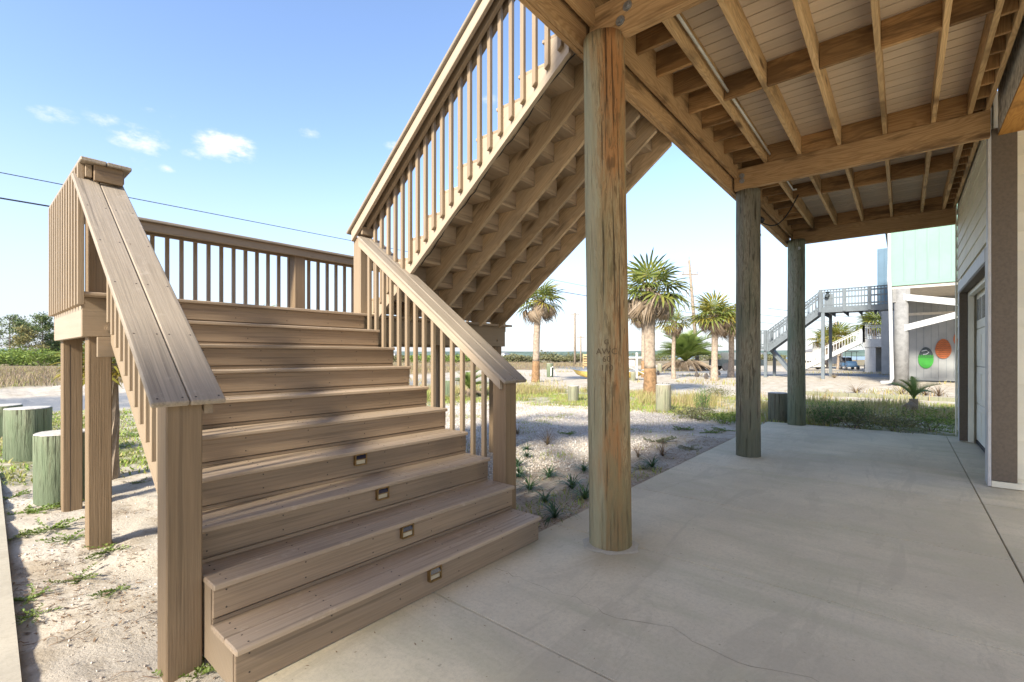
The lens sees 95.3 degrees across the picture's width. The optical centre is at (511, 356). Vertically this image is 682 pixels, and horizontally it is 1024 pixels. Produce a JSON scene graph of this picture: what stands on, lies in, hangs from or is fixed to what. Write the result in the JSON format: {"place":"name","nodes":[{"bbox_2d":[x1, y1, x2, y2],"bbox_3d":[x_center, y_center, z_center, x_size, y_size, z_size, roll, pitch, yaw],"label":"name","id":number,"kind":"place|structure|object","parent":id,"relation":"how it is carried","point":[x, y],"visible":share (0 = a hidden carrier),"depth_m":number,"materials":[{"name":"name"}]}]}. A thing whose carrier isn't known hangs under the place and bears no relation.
{"place":"outdoors","nodes":[
{"label":"outdoors","id":0,"kind":"place"},
{"bbox_2d":[0,480,21,681],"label":"path","id":1,"kind":"structure","parent":0,"point":[10,670],"depth_m":2.42,"materials":[{"name":"concrete"}]},
{"bbox_2d":[0,390,554,485],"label":"grass","id":2,"kind":"structure","parent":0,"point":[7,476],"depth_m":6.84,"materials":[{"name":"plant"}]},
{"bbox_2d":[1,349,864,356],"bbox_3d":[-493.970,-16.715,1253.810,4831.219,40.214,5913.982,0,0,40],"label":"hills","id":3,"kind":"structure","parent":0,"point":[860,353],"depth_m":3067.22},
{"bbox_2d":[0,359,957,681],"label":"ground","id":4,"kind":"structure","parent":0,"point":[104,653],"depth_m":4.05,"materials":[{"name":"sand"}]},
{"bbox_2d":[0,403,22,438],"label":"bollard","id":5,"kind":"object","parent":4,"relation":"on","point":[4,406],"visible":0.21,"depth_m":8.10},
{"bbox_2d":[0,349,26,365],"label":"wild shrub","id":6,"kind":"object","parent":4,"relation":"on","point":[3,359],"visible":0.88,"depth_m":62.41,"materials":[{"name":"green plant"}]},
{"bbox_2d":[0,313,36,364],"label":"pine tree","id":7,"kind":"object","parent":4,"relation":"on","point":[16,320],"visible":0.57,"depth_m":75.09,"materials":[{"name":"green plant"}]},
{"bbox_2d":[0,347,38,364],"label":"wild shrub","id":8,"kind":"object","parent":4,"relation":"on","point":[19,349],"visible":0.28,"depth_m":64.99,"materials":[{"name":"green plant"}]},
{"bbox_2d":[0,317,43,348],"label":"pine tree","id":9,"kind":"object","parent":4,"relation":"on","point":[24,319],"visible":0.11,"depth_m":78.07,"materials":[{"name":"green plant"}]},
{"bbox_2d":[7,527,45,540],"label":"weed","id":10,"kind":"object","parent":4,"relation":"on","point":[22,533],"visible":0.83,"depth_m":3.73,"materials":[{"name":"green plant"}]},
{"bbox_2d":[2,406,52,461],"bbox_3d":[-6.631,1.136,6.394,0.478,0.862,0.479,0,0,40],"label":"bollard","id":11,"kind":"object","parent":4,"relation":"on","point":[22,426],"visible":0.73,"depth_m":6.21,"materials":[{"name":"wood"}]},
{"bbox_2d":[5,324,52,351],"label":"pine tree","id":12,"kind":"object","parent":4,"relation":"on","point":[26,337],"visible":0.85,"depth_m":71.75,"materials":[{"name":"green plant"}]},
{"bbox_2d":[0,348,60,365],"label":"wild shrub","id":13,"kind":"object","parent":4,"relation":"on","point":[41,357],"visible":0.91,"depth_m":61.34,"materials":[{"name":"green plant"}]},
{"bbox_2d":[13,583,52,604],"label":"weed","id":14,"kind":"object","parent":4,"relation":"on","point":[15,599],"visible":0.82,"depth_m":2.75,"materials":[{"name":"green plant"}]},
{"bbox_2d":[7,501,60,514],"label":"weed","id":15,"kind":"object","parent":4,"relation":"on","point":[41,508],"visible":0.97,"depth_m":4.26,"materials":[{"name":"green plant"}]},
{"bbox_2d":[17,312,53,350],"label":"pine tree","id":16,"kind":"object","parent":4,"relation":"on","point":[48,325],"visible":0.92,"depth_m":73.87,"materials":[{"name":"green plant"}]},
{"bbox_2d":[15,603,62,624],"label":"weed","id":17,"kind":"object","parent":4,"relation":"on","point":[32,614],"visible":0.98,"depth_m":2.56,"materials":[{"name":"green plant"}]},
{"bbox_2d":[25,349,60,365],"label":"wild shrub","id":18,"kind":"object","parent":4,"relation":"on","point":[59,359],"visible":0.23,"depth_m":64.37,"materials":[{"name":"green plant"}]},
{"bbox_2d":[33,332,55,362],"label":"pine tree","id":19,"kind":"object","parent":4,"relation":"on","point":[48,338],"visible":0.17,"depth_m":79.76,"materials":[{"name":"green plant"}]},
{"bbox_2d":[33,334,60,351],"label":"pine tree","id":20,"kind":"object","parent":4,"relation":"on","point":[56,344],"visible":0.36,"depth_m":74.78,"materials":[{"name":"green plant"}]},
{"bbox_2d":[22,516,84,533],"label":"weed","id":21,"kind":"object","parent":4,"relation":"on","point":[58,525],"visible":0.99,"depth_m":3.84,"materials":[{"name":"green plant"}]},
{"bbox_2d":[32,429,84,506],"bbox_3d":[-4.439,1.158,4.613,0.429,0.822,0.425,0,0,40],"label":"bollard","id":22,"kind":"object","parent":4,"relation":"on","point":[46,448],"visible":0.43,"depth_m":4.41,"materials":[{"name":"wood"}]},
{"bbox_2d":[35,528,84,543],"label":"weed","id":23,"kind":"object","parent":4,"relation":"on","point":[68,537],"visible":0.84,"depth_m":3.58,"materials":[{"name":"green plant"}]},
{"bbox_2d":[43,562,101,583],"bbox_3d":[-2.791,1.417,3.034,0.292,0.052,0.258,0,0,-7],"label":"weed","id":24,"kind":"object","parent":4,"relation":"on","point":[74,577],"visible":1,"depth_m":2.99,"materials":[{"name":"green plant"}]},
{"bbox_2d":[45,341,122,479],"bbox_3d":[-4.714,0.540,5.512,1.208,1.907,1.151,0,0,40],"label":"palm","id":25,"kind":"object","parent":4,"relation":"on","point":[116,374],"visible":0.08,"depth_m":5.46,"materials":[{"name":"plant"}]},
{"bbox_2d":[82,543,128,559],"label":"weed","id":26,"kind":"object","parent":4,"relation":"on","point":[107,550],"visible":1,"depth_m":3.42,"materials":[{"name":"green plant"}]},
{"bbox_2d":[86,584,130,598],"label":"weed","id":27,"kind":"object","parent":4,"relation":"on","point":[109,590],"visible":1,"depth_m":2.79,"materials":[{"name":"green plant"}]},
{"bbox_2d":[3,478,215,681],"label":"pebbles","id":28,"kind":"object","parent":4,"relation":"on","point":[69,640],"visible":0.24,"depth_m":2.91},
{"bbox_2d":[151,656,216,681],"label":"weed","id":29,"kind":"object","parent":4,"relation":"on","point":[200,668],"visible":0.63,"depth_m":2.10,"materials":[{"name":"green plant"}]},
{"bbox_2d":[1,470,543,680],"bbox_3d":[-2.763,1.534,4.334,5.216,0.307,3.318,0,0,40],"label":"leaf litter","id":30,"kind":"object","parent":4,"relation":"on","point":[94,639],"visible":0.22,"depth_m":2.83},
{"bbox_2d":[48,156,511,549],"bbox_3d":[-2.112,0.130,5.597,1.750,3.024,4.770,0,0,40],"label":"stair landing","id":31,"kind":"object","parent":4,"relation":"on","point":[76,311],"visible":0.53,"depth_m":4.26,"materials":[{"name":"wood"}]},
{"bbox_2d":[346,0,671,327],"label":"staircase","id":32,"kind":"structure","parent":31,"relation":"on","point":[512,238],"depth_m":4.62,"materials":[{"name":"wood"}]},
{"bbox_2d":[421,54,574,264],"bbox_3d":[-0.223,-1.621,4.149,1.832,1.395,0.034,0,0,40],"label":"stair stringer","id":33,"kind":"object","parent":32,"relation":"attached to","point":[499,155],"visible":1,"depth_m":4.02,"materials":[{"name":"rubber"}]},
{"bbox_2d":[71,173,540,681],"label":"staircase","id":34,"kind":"structure","parent":4,"relation":"on","point":[281,544],"depth_m":2.91,"materials":[{"name":"wood"}]},
{"bbox_2d":[353,453,366,465],"bbox_3d":[-1.048,0.714,3.229,0.028,0.079,0.092,0,0,40],"label":"step light","id":35,"kind":"object","parent":34,"relation":"attached to","point":[359,459],"visible":1,"depth_m":3.22,"materials":[{"name":"gold metal"}]},
{"bbox_2d":[375,486,388,500],"bbox_3d":[-0.849,0.899,3.062,0.028,0.079,0.092,0,0,40],"label":"step light","id":36,"kind":"object","parent":34,"relation":"attached to","point":[382,493],"visible":0.97,"depth_m":3.05,"materials":[{"name":"gold metal"}]},
{"bbox_2d":[400,523,413,539],"bbox_3d":[-0.650,1.084,2.895,0.028,0.079,0.092,0,0,40],"label":"step light","id":37,"kind":"object","parent":34,"relation":"attached to","point":[406,531],"visible":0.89,"depth_m":2.89,"materials":[{"name":"gold metal"}]},
{"bbox_2d":[427,564,441,582],"bbox_3d":[-0.451,1.269,2.728,0.028,0.079,0.092,0,0,40],"label":"step light","id":38,"kind":"object","parent":34,"relation":"attached to","point":[434,574],"visible":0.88,"depth_m":2.72,"materials":[{"name":"gold metal"}]},
{"bbox_2d":[0,361,664,387],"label":"field grass","id":39,"kind":"structure","parent":4,"relation":"on","point":[34,376],"depth_m":35.83,"materials":[{"name":"plant"}]},
{"bbox_2d":[13,470,659,681],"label":"twigs","id":40,"kind":"object","parent":4,"relation":"on","point":[83,630],"visible":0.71,"depth_m":2.49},
{"bbox_2d":[445,380,449,396],"bbox_3d":[-2.130,1.194,15.762,0.388,0.782,0.384,0,0,40],"label":"bollard","id":41,"kind":"object","parent":4,"relation":"on","point":[447,386],"visible":0.24,"depth_m":15.59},
{"bbox_2d":[445,354,469,362],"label":"wild shrub","id":42,"kind":"object","parent":4,"relation":"on","point":[457,358],"visible":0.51,"depth_m":90.74,"materials":[{"name":"green plant"}]},
{"bbox_2d":[455,370,488,397],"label":"feather palm","id":43,"kind":"object","parent":4,"relation":"on","point":[467,381],"visible":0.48,"depth_m":16.29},
{"bbox_2d":[502,353,528,361],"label":"wild shrub","id":44,"kind":"object","parent":4,"relation":"on","point":[511,356],"visible":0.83,"depth_m":94.87,"materials":[{"name":"green plant"}]},
{"bbox_2d":[516,464,533,477],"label":"strap leaf plant","id":45,"kind":"object","parent":4,"relation":"on","point":[519,471],"visible":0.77,"depth_m":5.49,"materials":[{"name":"green plant"}]},
{"bbox_2d":[516,472,549,491],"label":"strap leaf plant","id":46,"kind":"object","parent":4,"relation":"on","point":[528,486],"visible":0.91,"depth_m":4.95,"materials":[{"name":"green plant"}]},
{"bbox_2d":[515,279,565,382],"bbox_3d":[1.489,-1.478,25.475,3.946,5.954,3.201,0,0,40],"label":"palm","id":47,"kind":"object","parent":4,"relation":"on","point":[540,307],"visible":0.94,"depth_m":25.16,"materials":[{"name":"plant"}]},
{"bbox_2d":[527,350,564,362],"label":"wild shrub","id":48,"kind":"object","parent":4,"relation":"on","point":[549,357],"visible":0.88,"depth_m":95.76,"materials":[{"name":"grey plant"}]},
{"bbox_2d":[529,488,562,505],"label":"strap leaf plant","id":49,"kind":"object","parent":4,"relation":"on","point":[543,497],"visible":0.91,"depth_m":4.50,"materials":[{"name":"green plant"}]},
{"bbox_2d":[532,423,559,444],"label":"dry tuft","id":50,"kind":"object","parent":4,"relation":"on","point":[547,440],"visible":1,"depth_m":7.50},
{"bbox_2d":[538,465,565,479],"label":"strap leaf plant","id":51,"kind":"object","parent":4,"relation":"on","point":[549,473],"visible":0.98,"depth_m":5.46,"materials":[{"name":"green plant"}]},
{"bbox_2d":[534,498,577,526],"bbox_3d":[0.348,1.355,4.039,0.479,0.195,0.408,0,0,41],"label":"strap leaf plant","id":52,"kind":"object","parent":4,"relation":"on","point":[553,510],"visible":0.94,"depth_m":4.07,"materials":[{"name":"green plant"}]},
{"bbox_2d":[553,472,588,491],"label":"strap leaf plant","id":53,"kind":"object","parent":4,"relation":"on","point":[571,485],"visible":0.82,"depth_m":4.92,"materials":[{"name":"green plant"}]},
{"bbox_2d":[568,385,578,401],"bbox_3d":[1.922,1.258,14.635,0.344,0.662,0.346,0,0,40],"label":"bollard","id":54,"kind":"object","parent":4,"relation":"on","point":[573,392],"visible":0.76,"depth_m":14.48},
{"bbox_2d":[570,312,579,365],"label":"utility pole","id":55,"kind":"object","parent":4,"relation":"on","point":[574,314],"visible":0.78,"depth_m":61.89,"materials":[{"name":"brown wood"}]},
{"bbox_2d":[563,352,586,361],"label":"wild shrub","id":56,"kind":"object","parent":4,"relation":"on","point":[568,358],"visible":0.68,"depth_m":95.34,"materials":[{"name":"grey plant"}]},
{"bbox_2d":[567,480,588,500],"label":"strap leaf plant","id":57,"kind":"object","parent":4,"relation":"on","point":[584,494],"visible":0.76,"depth_m":4.58,"materials":[{"name":"green plant"}]},
{"bbox_2d":[447,399,765,524],"bbox_3d":[-0.416,1.402,9.820,8.875,0.141,8.559,0,0,40],"label":"ground cover","id":58,"kind":"object","parent":4,"relation":"on","point":[547,454],"visible":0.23,"depth_m":6.54,"materials":[{"name":"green plant"}]},
{"bbox_2d":[487,433,725,527],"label":"leaf litter","id":59,"kind":"object","parent":4,"relation":"on","point":[631,472],"visible":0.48,"depth_m":5.90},
{"bbox_2d":[572,368,643,377],"bbox_3d":[5.969,1.059,28.862,4.546,0.586,0.900,0,0,18],"label":"canoe","id":60,"kind":"object","parent":4,"relation":"on","point":[582,373],"visible":0.38,"depth_m":29.05,"materials":[{"name":"yellow paint"}]},
{"bbox_2d":[629,352,643,377],"bbox_3d":[6.924,0.525,27.543,1.898,1.478,0.235,0,0,0],"label":"pipe frame","id":61,"kind":"object","parent":4,"relation":"on","point":[631,361],"visible":0.45,"depth_m":27.45,"materials":[{"name":"white paint"}]},
{"bbox_2d":[628,315,657,376],"bbox_3d":[8.964,-1.220,32.078,2.869,5.437,3.050,0,0,14],"label":"palm","id":62,"kind":"object","parent":4,"relation":"on","point":[639,326],"visible":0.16,"depth_m":31.76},
{"bbox_2d":[632,454,669,468],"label":"strap leaf plant","id":63,"kind":"object","parent":4,"relation":"on","point":[653,463],"visible":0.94,"depth_m":5.97,"materials":[{"name":"green plant"}]},
{"bbox_2d":[629,353,677,360],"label":"wild shrub","id":64,"kind":"object","parent":4,"relation":"on","point":[662,358],"visible":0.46,"depth_m":127.25,"materials":[{"name":"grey plant"}]},
{"bbox_2d":[644,435,676,442],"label":"sprig","id":65,"kind":"object","parent":4,"relation":"on","point":[660,440],"visible":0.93,"depth_m":7.65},
{"bbox_2d":[627,247,694,395],"bbox_3d":[5.126,-1.191,17.077,3.316,5.382,3.408,0,0,40],"label":"palm","id":66,"kind":"object","parent":4,"relation":"on","point":[648,303],"visible":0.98,"depth_m":16.62,"materials":[{"name":"plant"}]},
{"bbox_2d":[656,384,670,411],"bbox_3d":[3.869,1.144,11.916,0.377,0.842,0.373,0,0,40],"label":"bollard","id":67,"kind":"object","parent":4,"relation":"on","point":[663,396],"visible":0.81,"depth_m":11.76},
{"bbox_2d":[654,436,675,455],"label":"dry tuft","id":68,"kind":"object","parent":4,"relation":"on","point":[662,450],"visible":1,"depth_m":6.61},
{"bbox_2d":[655,309,691,378],"bbox_3d":[10.190,-0.846,29.416,2.638,4.686,2.655,0,0,23],"label":"palm","id":69,"kind":"object","parent":4,"relation":"on","point":[672,327],"visible":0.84,"depth_m":29.42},
{"bbox_2d":[408,366,950,400],"bbox_3d":[18.466,1.246,32.821,38.152,0.457,46.160,0,0,40],"label":"ground cover","id":70,"kind":"object","parent":4,"relation":"on","point":[734,382],"visible":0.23,"depth_m":24.02,"materials":[{"name":"green plant"}]},
{"bbox_2d":[655,329,721,371],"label":"feather palm","id":71,"kind":"object","parent":4,"relation":"on","point":[688,344],"visible":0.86,"depth_m":45.32,"materials":[{"name":"plant"}]},
{"bbox_2d":[682,260,698,368],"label":"utility pole","id":72,"kind":"object","parent":4,"relation":"on","point":[690,274],"visible":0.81,"depth_m":50.18,"materials":[{"name":"brown wood"}]},
{"bbox_2d":[0,197,693,313],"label":"power line","id":73,"kind":"object","parent":72,"relation":"attached to","point":[48,206],"visible":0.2,"depth_m":12.54,"materials":[{"name":"black metal"}]},
{"bbox_2d":[0,172,695,307],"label":"power line","id":74,"kind":"object","parent":72,"relation":"attached to","point":[211,213],"visible":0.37,"depth_m":15.56,"materials":[{"name":"black metal"}]},
{"bbox_2d":[669,406,718,418],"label":"bush","id":75,"kind":"object","parent":4,"relation":"on","point":[692,411],"visible":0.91,"depth_m":10.57,"materials":[{"name":"green plant"}]},
{"bbox_2d":[693,388,713,408],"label":"rosemary bush","id":76,"kind":"object","parent":4,"relation":"on","point":[701,401],"visible":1,"depth_m":12.12,"materials":[{"name":"green plant"}]},
{"bbox_2d":[691,355,720,360],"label":"wild shrub","id":77,"kind":"object","parent":4,"relation":"on","point":[706,357],"visible":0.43,"depth_m":133.06,"materials":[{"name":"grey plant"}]},
{"bbox_2d":[686,290,735,380],"bbox_3d":[11.925,-1.216,27.522,3.713,5.430,3.933,0,0,-1],"label":"palm","id":78,"kind":"object","parent":4,"relation":"on","point":[714,323],"visible":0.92,"depth_m":27.25,"materials":[{"name":"plant"}]},
{"bbox_2d":[694,409,735,424],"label":"bush","id":79,"kind":"object","parent":4,"relation":"on","point":[722,417],"visible":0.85,"depth_m":9.93,"materials":[{"name":"green plant"}]},
{"bbox_2d":[704,305,735,377],"bbox_3d":[14.494,-1.055,31.064,3.452,5.110,3.675,0,0,40],"label":"palm","id":80,"kind":"object","parent":4,"relation":"on","point":[731,350],"visible":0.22,"depth_m":30.90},
{"bbox_2d":[705,384,735,397],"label":"bush","id":81,"kind":"object","parent":4,"relation":"on","point":[718,392],"visible":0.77,"depth_m":15.68,"materials":[{"name":"grey plant"}]},
{"bbox_2d":[709,352,763,369],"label":"utility vehicle","id":82,"kind":"object","parent":4,"relation":"on","point":[723,362],"visible":0.28,"depth_m":45.57,"materials":[{"name":"white metal"}]},
{"bbox_2d":[761,354,786,360],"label":"wild shrub","id":83,"kind":"object","parent":4,"relation":"on","point":[769,357],"visible":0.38,"depth_m":127.47,"materials":[{"name":"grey plant"}]},
{"bbox_2d":[768,392,786,422],"bbox_3d":[5.777,1.187,10.133,0.386,0.792,0.387,0,0,40],"label":"bollard","id":84,"kind":"object","parent":4,"relation":"on","point":[777,406],"visible":0.7,"depth_m":9.97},
{"bbox_2d":[805,328,835,367],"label":"palm","id":85,"kind":"object","parent":4,"relation":"on","point":[817,337],"visible":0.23,"depth_m":54.64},
{"bbox_2d":[761,285,893,378],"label":"deck","id":86,"kind":"structure","parent":4,"relation":"on","point":[825,307],"depth_m":28.91,"materials":[{"name":"grey paint"}]},
{"bbox_2d":[806,397,848,424],"bbox_3d":[6.487,1.134,9.641,0.830,0.683,0.827,0,0,31],"label":"rosemary bush","id":87,"kind":"object","parent":4,"relation":"on","point":[820,411],"visible":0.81,"depth_m":9.56,"materials":[{"name":"green plant"}]},
{"bbox_2d":[813,343,842,363],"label":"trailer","id":88,"kind":"object","parent":4,"relation":"on","point":[816,347],"visible":0.11,"depth_m":55.22,"materials":[{"name":"white paint"}]},
{"bbox_2d":[817,321,863,368],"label":"palm","id":89,"kind":"object","parent":4,"relation":"on","point":[836,330],"visible":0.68,"depth_m":49.86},
{"bbox_2d":[805,325,880,371],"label":"staircase","id":90,"kind":"structure","parent":4,"relation":"on","point":[871,345],"depth_m":41.83,"materials":[{"name":"white paint"}]},
{"bbox_2d":[839,351,859,369],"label":"golf cart","id":91,"kind":"object","parent":4,"relation":"on","point":[845,362],"visible":0.98,"depth_m":47.78,"materials":[{"name":"blue paint"}]},
{"bbox_2d":[839,399,874,426],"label":"rosemary bush","id":92,"kind":"object","parent":4,"relation":"on","point":[858,408],"visible":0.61,"depth_m":9.45,"materials":[{"name":"green plant"}]},
{"bbox_2d":[806,403,917,429],"bbox_3d":[6.746,1.214,9.172,1.853,0.502,1.830,0,0,-10],"label":"bush","id":93,"kind":"object","parent":4,"relation":"on","point":[856,419],"visible":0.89,"depth_m":9.06,"materials":[{"name":"green plant"}]},
{"bbox_2d":[847,312,880,337],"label":"palm","id":94,"kind":"object","parent":4,"relation":"on","point":[867,318],"visible":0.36,"depth_m":60.10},
{"bbox_2d":[806,391,954,401],"bbox_3d":[12.085,1.362,15.947,0.090,0.150,4.624,0,0,-45],"label":"edging","id":95,"kind":"object","parent":4,"relation":"on","point":[947,399],"visible":0.57,"depth_m":15.70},
{"bbox_2d":[833,406,954,433],"bbox_3d":[7.246,1.234,8.883,1.742,0.464,1.593,0,0,9],"label":"bush","id":96,"kind":"object","parent":4,"relation":"on","point":[904,421],"visible":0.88,"depth_m":8.70,"materials":[{"name":"green plant"}]},
{"bbox_2d":[877,248,938,374],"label":"beach house","id":97,"kind":"structure","parent":4,"relation":"on","point":[882,259],"depth_m":35.94,"materials":[{"name":"wood"}]},
{"bbox_2d":[889,376,940,412],"bbox_3d":[9.806,0.988,11.297,0.935,1.008,1.141,0,0,29],"label":"feather palm","id":98,"kind":"object","parent":4,"relation":"on","point":[914,390],"visible":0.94,"depth_m":11.32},
{"bbox_2d":[880,225,954,385],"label":"beach house","id":99,"kind":"structure","parent":4,"relation":"on","point":[921,275],"depth_m":22.46,"materials":[{"name":"white paint"}]},
{"bbox_2d":[918,347,933,367],"bbox_3d":[22.739,0.091,25.622,0.648,1.165,0.088,0,0,40],"label":"egg panel","id":100,"kind":"object","parent":99,"relation":"attached to","point":[925,358],"visible":1,"depth_m":25.61,"materials":[{"name":"green"}]},
{"bbox_2d":[935,339,950,358],"bbox_3d":[23.282,-0.398,25.180,0.643,1.060,0.067,0,0,40],"label":"egg panel","id":101,"kind":"object","parent":99,"relation":"attached to","point":[943,348],"visible":1,"depth_m":25.16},
{"bbox_2d":[882,407,957,432],"bbox_3d":[7.983,1.221,8.943,1.217,0.479,1.282,0,0,-36],"label":"bush","id":102,"kind":"object","parent":4,"relation":"on","point":[937,422],"visible":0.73,"depth_m":8.81,"materials":[{"name":"green plant"}]},
{"bbox_2d":[0,0,997,351],"label":"sky","id":103,"kind":"structure","parent":0,"point":[282,113],"materials":[{"name":"blue"}]},
{"bbox_2d":[445,399,735,481],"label":"gravel","id":104,"kind":"structure","parent":0,"point":[531,442],"depth_m":9.02,"materials":[{"name":"gravel"}]},
{"bbox_2d":[256,422,1023,681],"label":"patio","id":105,"kind":"structure","parent":0,"point":[878,562],"depth_m":2.79,"materials":[{"name":"concrete"}]},
{"bbox_2d":[519,0,1023,551],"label":"deck","id":106,"kind":"structure","parent":105,"relation":"on","point":[869,116],"depth_m":4.50,"materials":[{"name":"brown wood"}]},
{"bbox_2d":[676,14,796,190],"bbox_3d":[2.776,-2.663,5.381,0.065,0.036,5.413,0,0,40],"label":"conduit","id":107,"kind":"object","parent":106,"relation":"attached to","point":[689,32],"visible":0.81,"depth_m":4.43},
{"bbox_2d":[761,195,798,225],"bbox_3d":[4.298,-2.300,7.602,0.686,0.624,0.143,0,0,15],"label":"cable","id":108,"kind":"object","parent":106,"relation":"hanging from","point":[762,219],"visible":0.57,"depth_m":7.59,"materials":[{"name":"black rubber"}]},
{"bbox_2d":[955,16,1023,490],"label":"house","id":109,"kind":"structure","parent":105,"relation":"on","point":[989,322],"depth_m":4.92,"materials":[{"name":"beige"}]},
{"bbox_2d":[976,287,984,452],"bbox_3d":[6.439,0.179,6.241,0.068,2.415,3.100,0,0,40],"label":"garage door","id":110,"kind":"structure","parent":109,"relation":"in","point":[980,440],"depth_m":6.97,"materials":[{"name":"white metal"}]},
{"bbox_2d":[409,380,954,434],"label":"grass","id":111,"kind":"structure","parent":0,"point":[684,400],"depth_m":13.31,"materials":[{"name":"plant"}]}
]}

